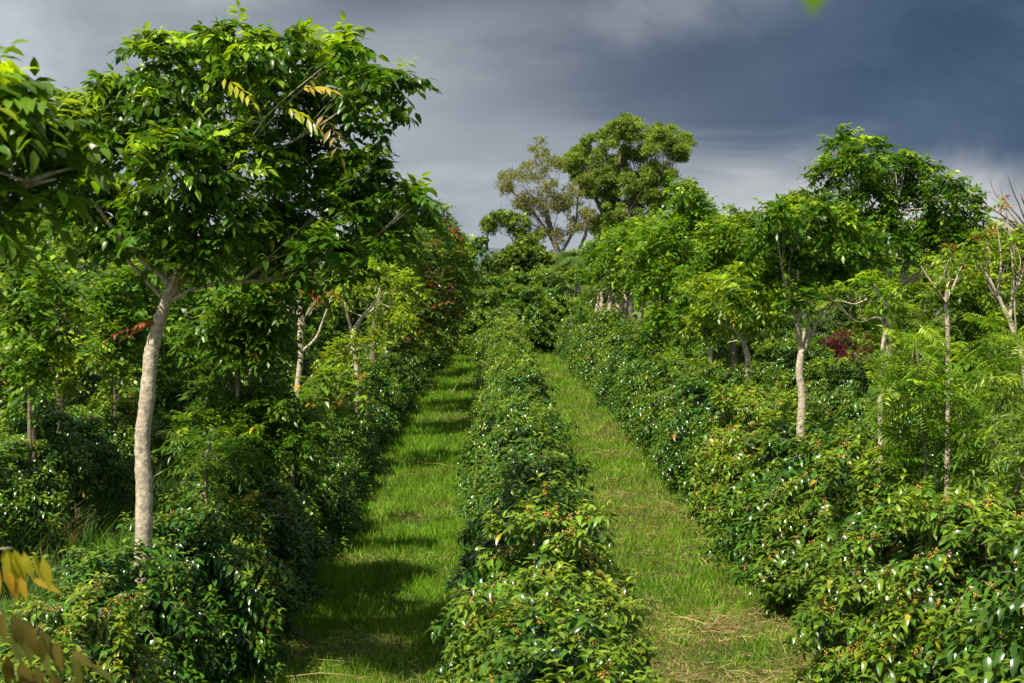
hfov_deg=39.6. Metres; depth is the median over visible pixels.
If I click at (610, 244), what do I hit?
shade tree
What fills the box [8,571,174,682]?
coffee bush
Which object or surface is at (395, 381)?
coffee bush
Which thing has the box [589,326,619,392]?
coffee bush
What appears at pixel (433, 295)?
shade tree
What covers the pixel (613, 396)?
coffee bush
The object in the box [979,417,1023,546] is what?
coffee bush
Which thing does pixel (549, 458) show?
coffee bush
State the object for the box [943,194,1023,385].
sparse tree
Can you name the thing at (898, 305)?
pale limbed tree
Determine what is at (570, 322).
coffee bush
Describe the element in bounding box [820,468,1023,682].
coffee bush
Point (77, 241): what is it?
shade tree
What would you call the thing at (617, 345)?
coffee bush
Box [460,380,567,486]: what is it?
coffee bush
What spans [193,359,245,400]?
coffee bush
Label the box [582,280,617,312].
pale trunked tree
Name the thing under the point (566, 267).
tree
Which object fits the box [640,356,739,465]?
coffee bush
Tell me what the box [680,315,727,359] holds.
coffee bush
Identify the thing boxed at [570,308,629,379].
coffee bush
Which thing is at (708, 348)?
coffee bush
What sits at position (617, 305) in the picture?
pale trunked tree
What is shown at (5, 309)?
shade tree
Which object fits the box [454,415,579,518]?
coffee bush
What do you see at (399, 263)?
shade tree
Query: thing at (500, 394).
coffee bush
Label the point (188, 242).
tree
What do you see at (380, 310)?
tall coffee bush
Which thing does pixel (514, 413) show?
coffee bush
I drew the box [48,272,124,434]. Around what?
shade tree
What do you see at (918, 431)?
coffee bush
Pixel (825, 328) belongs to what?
coffee bush
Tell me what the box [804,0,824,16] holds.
overhanging tree
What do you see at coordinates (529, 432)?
coffee bush
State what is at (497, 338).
coffee bush
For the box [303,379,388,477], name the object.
coffee bush
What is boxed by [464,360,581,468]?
coffee bush
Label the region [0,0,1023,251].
sky
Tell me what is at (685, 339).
coffee bush
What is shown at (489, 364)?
coffee bush
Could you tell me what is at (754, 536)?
coffee bush
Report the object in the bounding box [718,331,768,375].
coffee bush
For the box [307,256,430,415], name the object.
yellow green tree
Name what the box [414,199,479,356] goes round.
shade tree
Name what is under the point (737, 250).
shade tree
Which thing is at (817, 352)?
coffee bush
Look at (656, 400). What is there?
coffee bush
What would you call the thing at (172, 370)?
understory shrub
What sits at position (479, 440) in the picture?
coffee bush
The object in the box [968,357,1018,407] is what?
coffee bush
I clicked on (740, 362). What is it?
coffee bush
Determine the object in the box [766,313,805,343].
coffee bush
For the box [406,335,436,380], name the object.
coffee bush
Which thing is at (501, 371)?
coffee bush
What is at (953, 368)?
coffee bush
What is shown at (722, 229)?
shade tree
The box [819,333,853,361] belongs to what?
coffee bush
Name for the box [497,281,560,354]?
tall coffee bush
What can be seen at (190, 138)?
shade tree
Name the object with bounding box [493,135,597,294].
gum tree
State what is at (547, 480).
coffee bush
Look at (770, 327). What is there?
coffee bush
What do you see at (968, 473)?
willowy plant
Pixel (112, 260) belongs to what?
shade tree
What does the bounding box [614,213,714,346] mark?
shade tree
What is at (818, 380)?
coffee bush
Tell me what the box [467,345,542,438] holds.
coffee bush
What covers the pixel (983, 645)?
coffee bush
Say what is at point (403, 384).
coffee bush
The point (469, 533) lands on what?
coffee bush
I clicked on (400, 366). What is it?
coffee bush
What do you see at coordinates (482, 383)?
coffee bush
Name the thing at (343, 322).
shade tree
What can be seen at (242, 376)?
coffee bush
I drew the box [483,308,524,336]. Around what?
coffee bush
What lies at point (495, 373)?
coffee bush
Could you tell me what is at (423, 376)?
coffee bush
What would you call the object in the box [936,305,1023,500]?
feathery sapling
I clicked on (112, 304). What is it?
shade tree
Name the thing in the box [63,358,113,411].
coffee bush
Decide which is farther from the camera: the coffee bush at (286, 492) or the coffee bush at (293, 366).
the coffee bush at (293, 366)
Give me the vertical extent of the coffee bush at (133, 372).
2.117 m
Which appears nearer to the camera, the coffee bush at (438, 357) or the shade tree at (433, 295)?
the shade tree at (433, 295)
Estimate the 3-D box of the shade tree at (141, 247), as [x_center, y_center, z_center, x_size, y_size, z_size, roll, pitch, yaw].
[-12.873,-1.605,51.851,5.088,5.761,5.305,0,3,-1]
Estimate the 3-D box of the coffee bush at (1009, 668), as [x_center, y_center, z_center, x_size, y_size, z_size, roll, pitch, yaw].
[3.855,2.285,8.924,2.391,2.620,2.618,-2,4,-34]
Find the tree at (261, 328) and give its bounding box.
[161,260,340,497]
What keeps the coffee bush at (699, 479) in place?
on the ground at (696, 653)
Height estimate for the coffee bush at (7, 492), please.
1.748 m
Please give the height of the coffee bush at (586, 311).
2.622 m
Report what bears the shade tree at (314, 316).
on the ground at (696, 653)
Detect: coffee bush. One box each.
[0,365,51,435]
[0,376,26,437]
[0,391,106,539]
[0,427,77,554]
[0,444,74,578]
[0,500,29,594]
[0,532,229,682]
[0,609,98,682]
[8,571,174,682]
[37,366,90,425]
[48,408,135,511]
[60,395,161,500]
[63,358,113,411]
[79,353,112,401]
[89,388,180,488]
[103,383,180,470]
[105,489,294,682]
[123,354,141,383]
[131,380,202,462]
[152,460,328,617]
[152,483,312,661]
[164,376,222,445]
[168,372,225,425]
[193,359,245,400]
[196,441,332,579]
[210,422,348,559]
[221,359,260,409]
[225,362,254,395]
[247,357,281,381]
[270,355,296,392]
[282,358,300,392]
[285,337,310,390]
[291,395,373,499]
[294,336,318,382]
[294,344,312,385]
[296,410,367,542]
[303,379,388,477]
[304,330,322,373]
[305,317,334,374]
[308,390,384,465]
[313,421,364,520]
[317,373,385,454]
[321,401,376,489]
[329,353,404,439]
[343,371,399,450]
[347,346,408,426]
[357,288,405,345]
[365,340,425,397]
[365,353,419,414]
[376,351,409,421]
[377,338,433,390]
[388,353,414,401]
[388,354,417,409]
[394,335,430,386]
[396,333,429,370]
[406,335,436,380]
[416,331,440,371]
[424,473,630,682]
[426,338,448,369]
[436,473,664,682]
[436,560,663,682]
[443,439,609,588]
[443,459,610,614]
[447,389,566,503]
[447,452,636,628]
[452,285,517,355]
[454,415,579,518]
[455,398,610,541]
[455,415,582,551]
[459,395,565,502]
[460,360,569,450]
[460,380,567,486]
[461,271,515,339]
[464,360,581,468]
[464,585,631,682]
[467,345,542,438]
[468,345,529,422]
[468,360,543,443]
[469,343,532,405]
[471,313,521,363]
[471,324,516,378]
[471,337,554,408]
[471,382,558,434]
[473,329,530,381]
[474,328,533,394]
[475,322,519,369]
[476,305,529,343]
[476,318,533,359]
[476,329,520,378]
[476,363,498,419]
[477,318,534,362]
[479,339,520,376]
[482,315,522,336]
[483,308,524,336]
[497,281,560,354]
[501,265,557,313]
[509,645,673,682]
[516,265,578,347]
[552,293,583,355]
[554,299,594,359]
[559,295,579,357]
[562,302,606,364]
[562,311,586,362]
[566,306,615,369]
[570,305,625,373]
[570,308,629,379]
[572,313,635,389]
[575,328,610,381]
[589,323,664,407]
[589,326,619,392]
[590,327,640,402]
[593,324,645,396]
[603,344,640,412]
[606,329,675,421]
[607,340,694,430]
[617,346,700,438]
[621,348,712,446]
[627,352,709,455]
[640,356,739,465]
[648,359,756,491]
[649,358,742,475]
[663,328,684,350]
[675,374,790,519]
[675,378,766,503]
[677,331,701,348]
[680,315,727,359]
[693,392,818,542]
[697,404,843,568]
[698,333,723,358]
[699,412,890,586]
[703,333,742,363]
[712,336,740,368]
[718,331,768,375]
[726,334,785,382]
[736,430,905,620]
[742,333,796,375]
[749,339,796,397]
[757,314,793,336]
[761,314,802,338]
[761,338,834,420]
[763,340,819,395]
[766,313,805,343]
[776,452,935,650]
[777,470,1004,682]
[786,328,816,344]
[786,351,851,418]
[792,316,834,346]
[806,358,862,433]
[807,353,877,462]
[812,333,846,360]
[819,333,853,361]
[820,306,851,334]
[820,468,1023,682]
[827,329,871,363]
[834,350,908,455]
[837,334,878,364]
[847,375,931,465]
[869,367,973,487]
[875,337,918,353]
[889,389,963,501]
[891,333,945,367]
[907,347,942,397]
[913,512,1023,682]
[916,377,1023,526]
[926,351,977,393]
[933,520,1023,682]
[958,408,1023,506]
[959,357,993,383]
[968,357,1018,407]
[979,338,1013,363]
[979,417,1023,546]
[996,339,1018,368]
[1006,368,1022,412]
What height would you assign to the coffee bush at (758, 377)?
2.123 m
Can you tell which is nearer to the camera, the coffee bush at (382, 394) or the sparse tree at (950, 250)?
the sparse tree at (950, 250)
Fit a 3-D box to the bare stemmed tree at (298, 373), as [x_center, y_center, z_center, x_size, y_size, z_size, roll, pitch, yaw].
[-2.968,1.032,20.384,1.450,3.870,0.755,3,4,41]
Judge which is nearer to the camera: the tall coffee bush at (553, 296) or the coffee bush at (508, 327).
the coffee bush at (508, 327)
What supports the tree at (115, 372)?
on the ground at (696, 653)
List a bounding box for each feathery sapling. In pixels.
[842,311,1007,504]
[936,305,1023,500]
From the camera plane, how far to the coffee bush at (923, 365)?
36.03 m
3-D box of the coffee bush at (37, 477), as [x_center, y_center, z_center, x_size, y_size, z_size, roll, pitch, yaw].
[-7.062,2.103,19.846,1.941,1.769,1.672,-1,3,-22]
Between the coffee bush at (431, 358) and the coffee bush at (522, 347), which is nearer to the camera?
the coffee bush at (522, 347)
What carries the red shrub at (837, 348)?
on the ground at (696, 653)
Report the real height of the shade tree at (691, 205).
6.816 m
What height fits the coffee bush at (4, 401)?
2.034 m
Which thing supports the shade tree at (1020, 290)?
on the ground at (696, 653)
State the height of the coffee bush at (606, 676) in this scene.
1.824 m
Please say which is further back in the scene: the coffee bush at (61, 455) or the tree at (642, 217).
the tree at (642, 217)
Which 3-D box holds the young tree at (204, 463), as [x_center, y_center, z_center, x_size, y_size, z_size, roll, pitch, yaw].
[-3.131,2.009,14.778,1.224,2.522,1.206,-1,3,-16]
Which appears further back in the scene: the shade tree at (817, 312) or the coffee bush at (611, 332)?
the shade tree at (817, 312)
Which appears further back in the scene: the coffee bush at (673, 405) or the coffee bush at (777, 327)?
the coffee bush at (777, 327)
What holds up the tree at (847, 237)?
on the ground at (696, 653)
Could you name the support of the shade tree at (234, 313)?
on the ground at (696, 653)
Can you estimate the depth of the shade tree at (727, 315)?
25.37 m
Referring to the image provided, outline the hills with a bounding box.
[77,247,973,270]
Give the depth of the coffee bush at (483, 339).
56.10 m
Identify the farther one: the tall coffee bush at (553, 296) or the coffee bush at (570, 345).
the tall coffee bush at (553, 296)
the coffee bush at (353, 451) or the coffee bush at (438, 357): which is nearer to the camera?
the coffee bush at (353, 451)
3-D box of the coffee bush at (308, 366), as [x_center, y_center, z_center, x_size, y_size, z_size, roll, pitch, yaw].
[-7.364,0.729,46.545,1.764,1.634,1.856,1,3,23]
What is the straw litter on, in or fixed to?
on the ground at (696, 653)
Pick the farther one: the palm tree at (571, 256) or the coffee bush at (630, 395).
the palm tree at (571, 256)
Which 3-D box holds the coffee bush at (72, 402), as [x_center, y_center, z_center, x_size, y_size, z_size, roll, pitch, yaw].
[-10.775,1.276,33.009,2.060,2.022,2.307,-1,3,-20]
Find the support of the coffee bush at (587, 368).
on the ground at (696, 653)
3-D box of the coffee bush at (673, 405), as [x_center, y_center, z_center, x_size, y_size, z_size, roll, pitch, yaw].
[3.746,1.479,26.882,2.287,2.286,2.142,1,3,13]
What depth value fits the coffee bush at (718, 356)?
43.97 m
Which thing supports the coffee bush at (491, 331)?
on the ground at (696, 653)
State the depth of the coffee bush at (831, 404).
29.26 m
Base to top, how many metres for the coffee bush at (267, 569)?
1.742 m
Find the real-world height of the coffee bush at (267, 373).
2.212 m
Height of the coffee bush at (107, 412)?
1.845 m
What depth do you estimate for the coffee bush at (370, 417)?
28.09 m
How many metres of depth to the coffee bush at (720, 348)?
45.62 m
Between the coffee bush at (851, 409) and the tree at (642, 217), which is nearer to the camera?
the coffee bush at (851, 409)
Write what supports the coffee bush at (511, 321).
on the ground at (696, 653)
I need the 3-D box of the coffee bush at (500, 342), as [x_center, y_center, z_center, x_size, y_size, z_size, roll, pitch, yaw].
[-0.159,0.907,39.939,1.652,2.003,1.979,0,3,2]
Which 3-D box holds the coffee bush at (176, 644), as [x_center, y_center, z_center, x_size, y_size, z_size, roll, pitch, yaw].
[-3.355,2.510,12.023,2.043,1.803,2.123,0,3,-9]
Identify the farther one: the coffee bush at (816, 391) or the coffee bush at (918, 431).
the coffee bush at (816, 391)
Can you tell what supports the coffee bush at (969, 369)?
on the ground at (696, 653)
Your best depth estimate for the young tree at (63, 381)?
25.76 m
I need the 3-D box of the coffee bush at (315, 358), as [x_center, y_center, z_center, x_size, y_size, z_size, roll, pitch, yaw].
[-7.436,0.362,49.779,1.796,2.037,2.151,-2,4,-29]
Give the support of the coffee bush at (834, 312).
on the ground at (696, 653)
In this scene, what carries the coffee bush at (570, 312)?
on the ground at (696, 653)
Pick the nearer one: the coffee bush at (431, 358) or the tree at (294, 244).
the coffee bush at (431, 358)
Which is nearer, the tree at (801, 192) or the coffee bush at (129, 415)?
the coffee bush at (129, 415)
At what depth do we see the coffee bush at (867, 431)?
26.43 m
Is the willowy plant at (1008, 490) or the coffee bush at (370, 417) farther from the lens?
the coffee bush at (370, 417)
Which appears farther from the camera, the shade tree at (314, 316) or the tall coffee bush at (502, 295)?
the tall coffee bush at (502, 295)
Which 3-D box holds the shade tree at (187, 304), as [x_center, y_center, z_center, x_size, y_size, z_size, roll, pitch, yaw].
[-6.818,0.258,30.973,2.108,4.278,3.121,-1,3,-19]
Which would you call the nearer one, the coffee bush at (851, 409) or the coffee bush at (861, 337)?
the coffee bush at (851, 409)
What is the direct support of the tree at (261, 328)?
on the ground at (696, 653)
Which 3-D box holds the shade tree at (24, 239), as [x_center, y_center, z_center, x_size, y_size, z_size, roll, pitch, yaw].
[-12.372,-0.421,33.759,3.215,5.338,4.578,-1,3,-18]
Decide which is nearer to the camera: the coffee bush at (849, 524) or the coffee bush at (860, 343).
the coffee bush at (849, 524)
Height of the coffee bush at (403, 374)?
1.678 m
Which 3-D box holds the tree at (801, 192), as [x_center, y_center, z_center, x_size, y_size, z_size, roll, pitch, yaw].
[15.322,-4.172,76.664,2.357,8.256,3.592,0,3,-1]
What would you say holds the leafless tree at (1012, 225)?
on the ground at (696, 653)
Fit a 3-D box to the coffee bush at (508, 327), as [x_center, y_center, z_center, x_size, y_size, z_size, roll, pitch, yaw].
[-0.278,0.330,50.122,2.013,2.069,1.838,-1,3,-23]
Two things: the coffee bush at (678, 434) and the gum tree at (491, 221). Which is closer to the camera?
the coffee bush at (678, 434)
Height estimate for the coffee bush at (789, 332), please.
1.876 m
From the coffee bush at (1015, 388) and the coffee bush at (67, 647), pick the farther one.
the coffee bush at (1015, 388)
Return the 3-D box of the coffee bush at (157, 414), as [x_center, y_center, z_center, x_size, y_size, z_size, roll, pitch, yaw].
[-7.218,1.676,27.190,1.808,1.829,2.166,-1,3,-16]
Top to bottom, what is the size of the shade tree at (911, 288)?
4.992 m
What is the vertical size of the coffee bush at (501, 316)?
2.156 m
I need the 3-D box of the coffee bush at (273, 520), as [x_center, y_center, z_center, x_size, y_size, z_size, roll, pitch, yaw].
[-3.285,2.239,16.397,1.948,1.873,2.261,1,3,21]
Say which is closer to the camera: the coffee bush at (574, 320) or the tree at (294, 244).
the coffee bush at (574, 320)
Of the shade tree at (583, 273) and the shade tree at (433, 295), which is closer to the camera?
the shade tree at (433, 295)
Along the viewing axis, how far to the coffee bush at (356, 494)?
22.26 m
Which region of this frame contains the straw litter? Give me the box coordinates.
[243,359,859,682]
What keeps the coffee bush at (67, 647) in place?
on the ground at (696, 653)
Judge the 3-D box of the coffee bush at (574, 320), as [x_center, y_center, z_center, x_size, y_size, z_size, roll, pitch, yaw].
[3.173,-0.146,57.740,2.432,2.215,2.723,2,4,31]
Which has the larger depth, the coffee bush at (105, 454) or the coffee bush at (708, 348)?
the coffee bush at (708, 348)
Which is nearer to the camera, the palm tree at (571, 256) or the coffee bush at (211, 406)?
the coffee bush at (211, 406)
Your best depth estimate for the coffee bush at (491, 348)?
47.04 m
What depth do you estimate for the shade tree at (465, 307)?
56.92 m
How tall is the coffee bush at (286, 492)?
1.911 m
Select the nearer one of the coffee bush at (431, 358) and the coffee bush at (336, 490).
the coffee bush at (336, 490)
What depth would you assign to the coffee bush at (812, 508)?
16.23 m
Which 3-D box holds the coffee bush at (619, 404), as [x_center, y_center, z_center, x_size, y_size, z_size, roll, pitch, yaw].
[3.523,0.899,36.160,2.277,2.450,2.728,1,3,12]
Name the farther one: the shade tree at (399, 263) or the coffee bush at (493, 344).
the coffee bush at (493, 344)
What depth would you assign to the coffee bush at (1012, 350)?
40.01 m
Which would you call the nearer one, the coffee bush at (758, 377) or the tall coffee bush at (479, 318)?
the coffee bush at (758, 377)
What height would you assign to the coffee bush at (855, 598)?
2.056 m
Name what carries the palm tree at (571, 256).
on the ground at (696, 653)
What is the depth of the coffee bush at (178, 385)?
29.96 m
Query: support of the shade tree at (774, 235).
on the ground at (696, 653)
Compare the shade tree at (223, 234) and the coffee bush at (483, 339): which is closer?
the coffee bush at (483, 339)
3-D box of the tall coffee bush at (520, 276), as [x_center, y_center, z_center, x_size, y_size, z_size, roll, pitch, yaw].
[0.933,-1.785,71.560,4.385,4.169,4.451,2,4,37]
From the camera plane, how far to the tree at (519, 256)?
86.25 m
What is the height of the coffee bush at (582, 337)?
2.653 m
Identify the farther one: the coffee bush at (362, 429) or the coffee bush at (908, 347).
the coffee bush at (908, 347)
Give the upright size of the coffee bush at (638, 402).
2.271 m
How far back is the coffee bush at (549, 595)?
10.80 m
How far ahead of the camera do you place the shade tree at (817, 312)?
61.60 m
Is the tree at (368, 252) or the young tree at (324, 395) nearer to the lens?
the young tree at (324, 395)
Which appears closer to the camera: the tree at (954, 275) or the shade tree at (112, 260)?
the shade tree at (112, 260)
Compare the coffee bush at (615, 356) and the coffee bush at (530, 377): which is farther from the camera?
the coffee bush at (615, 356)
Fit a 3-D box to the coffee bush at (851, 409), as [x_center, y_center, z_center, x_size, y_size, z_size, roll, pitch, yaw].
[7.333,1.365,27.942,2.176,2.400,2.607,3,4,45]
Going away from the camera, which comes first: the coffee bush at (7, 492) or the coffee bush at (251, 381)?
the coffee bush at (7, 492)
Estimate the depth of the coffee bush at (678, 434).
25.18 m
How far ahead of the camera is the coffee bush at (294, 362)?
44.71 m
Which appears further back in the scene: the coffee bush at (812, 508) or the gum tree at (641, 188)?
the gum tree at (641, 188)
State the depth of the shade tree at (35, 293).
20.33 m
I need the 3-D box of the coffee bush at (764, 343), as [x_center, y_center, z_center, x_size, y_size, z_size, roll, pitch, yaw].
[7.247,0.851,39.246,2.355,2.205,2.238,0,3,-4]
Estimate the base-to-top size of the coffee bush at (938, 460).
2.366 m
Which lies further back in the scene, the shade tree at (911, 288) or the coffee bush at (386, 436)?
the shade tree at (911, 288)
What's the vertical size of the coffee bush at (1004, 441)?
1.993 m
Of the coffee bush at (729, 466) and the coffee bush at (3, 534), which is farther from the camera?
the coffee bush at (729, 466)
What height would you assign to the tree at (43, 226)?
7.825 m
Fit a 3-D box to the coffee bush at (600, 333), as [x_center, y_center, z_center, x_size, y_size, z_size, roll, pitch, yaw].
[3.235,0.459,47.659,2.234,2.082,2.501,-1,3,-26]
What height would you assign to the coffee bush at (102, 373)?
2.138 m
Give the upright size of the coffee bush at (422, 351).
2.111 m
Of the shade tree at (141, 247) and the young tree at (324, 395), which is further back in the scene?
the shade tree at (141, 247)
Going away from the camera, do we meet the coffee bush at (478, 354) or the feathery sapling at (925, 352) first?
the feathery sapling at (925, 352)
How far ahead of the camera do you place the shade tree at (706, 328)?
30.05 m
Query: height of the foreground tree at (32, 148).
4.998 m
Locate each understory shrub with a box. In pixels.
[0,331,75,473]
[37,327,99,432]
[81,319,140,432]
[124,340,185,390]
[166,326,215,407]
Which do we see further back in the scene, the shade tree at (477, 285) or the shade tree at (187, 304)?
the shade tree at (477, 285)
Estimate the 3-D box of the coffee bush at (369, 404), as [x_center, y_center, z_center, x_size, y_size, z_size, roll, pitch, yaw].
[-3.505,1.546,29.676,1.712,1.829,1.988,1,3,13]
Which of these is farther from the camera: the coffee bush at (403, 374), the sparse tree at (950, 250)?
the coffee bush at (403, 374)
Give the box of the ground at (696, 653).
[0,271,1023,682]
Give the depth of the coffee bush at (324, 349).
51.16 m
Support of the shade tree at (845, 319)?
on the ground at (696, 653)
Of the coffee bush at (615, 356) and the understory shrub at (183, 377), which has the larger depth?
the coffee bush at (615, 356)
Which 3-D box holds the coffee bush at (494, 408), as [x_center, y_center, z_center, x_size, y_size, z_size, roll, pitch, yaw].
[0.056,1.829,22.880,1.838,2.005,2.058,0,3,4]
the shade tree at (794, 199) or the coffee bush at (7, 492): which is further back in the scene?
the shade tree at (794, 199)
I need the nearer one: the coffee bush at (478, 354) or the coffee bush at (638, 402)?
the coffee bush at (638, 402)
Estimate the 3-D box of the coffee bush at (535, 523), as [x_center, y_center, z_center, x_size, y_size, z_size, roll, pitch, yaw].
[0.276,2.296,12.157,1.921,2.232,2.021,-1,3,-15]
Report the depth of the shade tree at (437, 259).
44.34 m
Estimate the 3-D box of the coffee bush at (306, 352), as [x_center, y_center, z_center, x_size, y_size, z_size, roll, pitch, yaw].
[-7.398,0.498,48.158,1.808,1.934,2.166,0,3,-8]
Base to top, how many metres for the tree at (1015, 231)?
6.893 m
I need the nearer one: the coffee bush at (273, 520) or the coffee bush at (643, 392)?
the coffee bush at (273, 520)
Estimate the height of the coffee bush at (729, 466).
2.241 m
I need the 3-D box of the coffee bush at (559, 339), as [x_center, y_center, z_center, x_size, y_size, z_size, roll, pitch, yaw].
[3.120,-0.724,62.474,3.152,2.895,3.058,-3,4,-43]
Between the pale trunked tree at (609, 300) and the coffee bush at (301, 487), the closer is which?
the coffee bush at (301, 487)
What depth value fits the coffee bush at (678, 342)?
54.31 m
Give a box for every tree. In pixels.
[0,39,150,682]
[0,228,60,340]
[0,229,82,286]
[0,242,94,466]
[0,271,47,390]
[18,207,97,266]
[22,0,456,621]
[31,211,111,333]
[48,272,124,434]
[69,257,174,418]
[81,216,143,292]
[99,223,209,324]
[125,276,203,405]
[139,197,211,281]
[151,257,232,393]
[152,409,269,541]
[161,260,340,497]
[204,223,278,274]
[223,255,288,363]
[236,211,326,283]
[268,257,346,360]
[274,281,341,398]
[290,354,379,486]
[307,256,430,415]
[309,227,386,352]
[327,221,390,296]
[361,210,434,387]
[378,227,454,371]
[382,185,457,310]
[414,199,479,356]
[426,224,483,359]
[443,233,491,349]
[462,233,497,287]
[478,208,545,246]
[480,237,557,289]
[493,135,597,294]
[546,250,600,298]
[550,248,597,288]
[557,112,697,319]
[568,233,622,323]
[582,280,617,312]
[586,216,648,309]
[588,282,633,321]
[598,212,670,318]
[604,285,638,320]
[605,279,633,322]
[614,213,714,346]
[631,174,721,328]
[661,269,753,364]
[675,256,811,391]
[684,203,759,373]
[692,214,762,320]
[701,184,903,466]
[735,206,791,255]
[741,253,827,325]
[751,190,852,339]
[783,186,816,308]
[796,123,1007,392]
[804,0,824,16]
[809,240,892,342]
[815,269,929,469]
[820,206,882,310]
[861,236,950,346]
[888,212,979,321]
[907,259,1020,379]
[920,243,986,516]
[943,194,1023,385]
[957,228,1023,352]
[967,224,1023,311]
[970,177,1023,236]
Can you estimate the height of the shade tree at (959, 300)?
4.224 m
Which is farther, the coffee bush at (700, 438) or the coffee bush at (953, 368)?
the coffee bush at (953, 368)
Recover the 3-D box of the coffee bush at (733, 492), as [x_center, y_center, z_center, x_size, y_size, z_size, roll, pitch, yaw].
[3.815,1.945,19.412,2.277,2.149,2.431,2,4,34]
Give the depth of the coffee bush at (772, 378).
35.95 m
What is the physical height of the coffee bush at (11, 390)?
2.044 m
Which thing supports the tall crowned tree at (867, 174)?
on the ground at (696, 653)
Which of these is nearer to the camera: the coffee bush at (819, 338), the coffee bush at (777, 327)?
the coffee bush at (819, 338)
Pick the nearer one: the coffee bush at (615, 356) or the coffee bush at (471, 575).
the coffee bush at (471, 575)
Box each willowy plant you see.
[928,370,1023,513]
[967,391,1023,542]
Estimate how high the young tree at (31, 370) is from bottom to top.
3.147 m
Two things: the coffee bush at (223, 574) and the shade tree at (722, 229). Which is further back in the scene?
the shade tree at (722, 229)
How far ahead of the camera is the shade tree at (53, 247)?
57.11 m
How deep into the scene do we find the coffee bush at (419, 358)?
46.04 m
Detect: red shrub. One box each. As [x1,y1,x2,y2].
[817,327,859,363]
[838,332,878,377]
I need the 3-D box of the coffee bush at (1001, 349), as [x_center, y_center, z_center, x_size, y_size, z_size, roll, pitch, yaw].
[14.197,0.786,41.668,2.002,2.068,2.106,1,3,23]
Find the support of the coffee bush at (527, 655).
on the ground at (696, 653)
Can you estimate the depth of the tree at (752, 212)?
83.55 m
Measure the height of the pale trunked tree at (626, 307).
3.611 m
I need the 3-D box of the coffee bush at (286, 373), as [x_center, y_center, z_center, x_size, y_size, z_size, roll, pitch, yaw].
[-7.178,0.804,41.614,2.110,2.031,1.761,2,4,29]
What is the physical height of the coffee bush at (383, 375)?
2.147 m
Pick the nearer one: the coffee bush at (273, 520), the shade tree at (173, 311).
the coffee bush at (273, 520)
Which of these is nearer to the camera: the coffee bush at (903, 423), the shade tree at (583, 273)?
the coffee bush at (903, 423)
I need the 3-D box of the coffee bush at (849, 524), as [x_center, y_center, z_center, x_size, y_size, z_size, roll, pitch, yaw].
[3.888,2.215,15.075,2.322,2.071,2.121,-1,3,-23]
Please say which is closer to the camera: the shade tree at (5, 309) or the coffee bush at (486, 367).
the shade tree at (5, 309)
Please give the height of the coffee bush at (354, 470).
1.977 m
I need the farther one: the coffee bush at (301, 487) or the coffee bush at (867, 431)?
the coffee bush at (867, 431)
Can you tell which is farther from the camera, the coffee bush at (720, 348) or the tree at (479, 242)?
the tree at (479, 242)
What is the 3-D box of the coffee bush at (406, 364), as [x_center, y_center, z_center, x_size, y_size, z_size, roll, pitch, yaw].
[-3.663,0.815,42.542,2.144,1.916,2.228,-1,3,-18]
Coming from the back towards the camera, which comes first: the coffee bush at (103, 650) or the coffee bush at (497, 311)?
the coffee bush at (497, 311)
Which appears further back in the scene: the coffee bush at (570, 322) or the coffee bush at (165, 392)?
the coffee bush at (570, 322)
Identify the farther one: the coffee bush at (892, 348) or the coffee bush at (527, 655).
the coffee bush at (892, 348)

